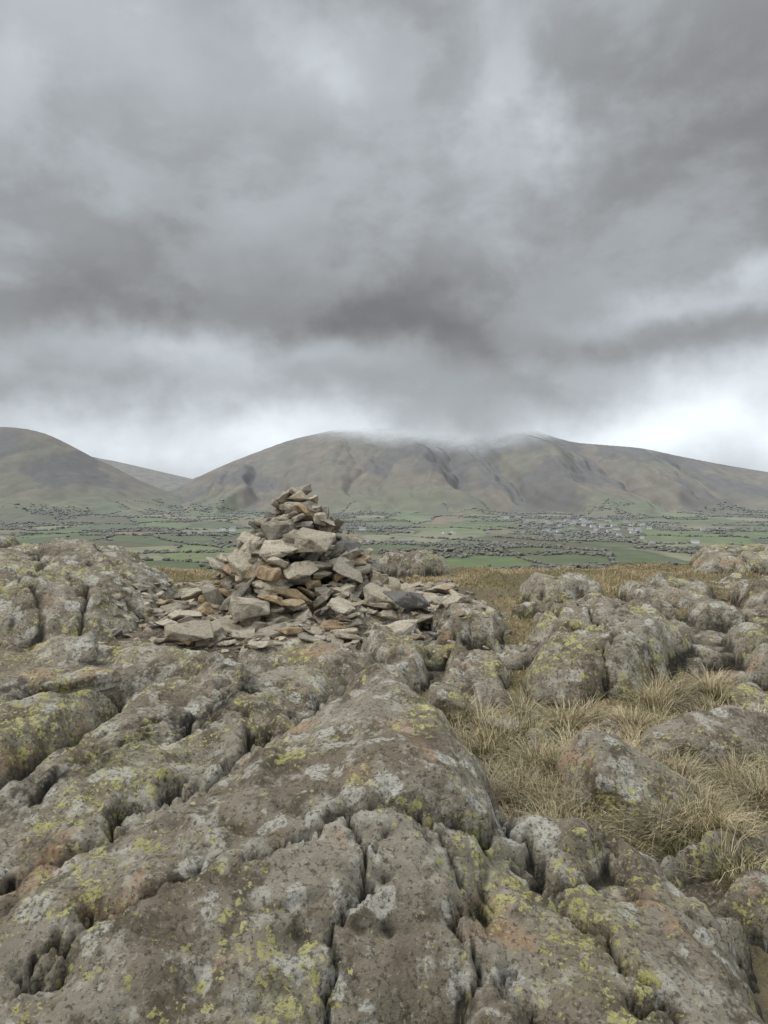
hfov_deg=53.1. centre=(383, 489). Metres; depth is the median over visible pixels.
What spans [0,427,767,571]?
fells and valley
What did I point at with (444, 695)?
boulder
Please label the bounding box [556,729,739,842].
boulder
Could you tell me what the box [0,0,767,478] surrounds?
sky
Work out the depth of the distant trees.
2587.83 m
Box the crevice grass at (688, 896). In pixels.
[458,629,766,1023]
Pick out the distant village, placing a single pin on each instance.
(584, 522)
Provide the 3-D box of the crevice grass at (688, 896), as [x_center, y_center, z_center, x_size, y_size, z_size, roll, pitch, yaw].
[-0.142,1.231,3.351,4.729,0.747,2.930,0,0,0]
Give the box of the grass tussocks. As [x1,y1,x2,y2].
[429,661,767,893]
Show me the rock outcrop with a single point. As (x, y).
(310, 832)
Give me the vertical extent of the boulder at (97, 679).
0.149 m
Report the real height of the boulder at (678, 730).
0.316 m
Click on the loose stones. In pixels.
(322, 627)
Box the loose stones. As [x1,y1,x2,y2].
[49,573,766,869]
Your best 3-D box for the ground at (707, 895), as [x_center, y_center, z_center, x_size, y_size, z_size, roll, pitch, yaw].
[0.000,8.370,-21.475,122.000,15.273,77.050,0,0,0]
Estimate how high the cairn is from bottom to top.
1.096 m
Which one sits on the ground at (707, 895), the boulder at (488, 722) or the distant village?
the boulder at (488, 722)
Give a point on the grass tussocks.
(523, 785)
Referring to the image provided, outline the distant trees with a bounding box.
[0,498,767,571]
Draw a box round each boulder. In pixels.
[34,667,121,694]
[426,682,471,722]
[480,716,529,738]
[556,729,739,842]
[640,705,767,776]
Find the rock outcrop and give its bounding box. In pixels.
[0,536,767,1023]
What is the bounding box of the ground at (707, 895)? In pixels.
[1,563,767,1023]
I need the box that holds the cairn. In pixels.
[165,484,429,641]
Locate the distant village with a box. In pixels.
[0,516,707,545]

